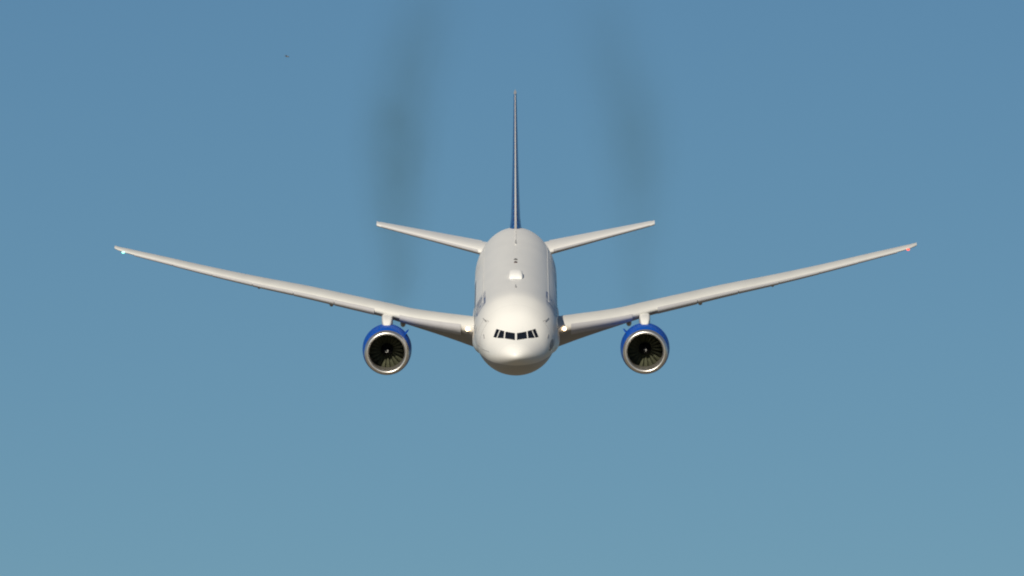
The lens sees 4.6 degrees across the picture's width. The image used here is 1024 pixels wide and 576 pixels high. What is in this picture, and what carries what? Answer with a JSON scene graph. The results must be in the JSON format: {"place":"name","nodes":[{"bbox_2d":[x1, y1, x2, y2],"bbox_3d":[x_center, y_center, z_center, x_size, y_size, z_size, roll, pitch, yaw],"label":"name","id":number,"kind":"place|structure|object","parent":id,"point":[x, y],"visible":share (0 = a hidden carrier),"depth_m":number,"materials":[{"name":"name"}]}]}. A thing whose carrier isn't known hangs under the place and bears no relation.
{"place":"outdoors","nodes":[
{"label":"outdoors","id":0,"kind":"place"},
{"bbox_2d":[0,0,1023,575],"label":"sky","id":1,"kind":"structure","parent":0,"point":[866,418],"materials":[{"name":"blue"}]},
{"bbox_2d":[115,90,916,375],"bbox_3d":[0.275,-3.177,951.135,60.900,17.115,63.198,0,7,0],"label":"airliner","id":2,"kind":"object","parent":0,"point":[515,324],"visible":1,"depth_m":943.64,"materials":[{"name":"paint"}]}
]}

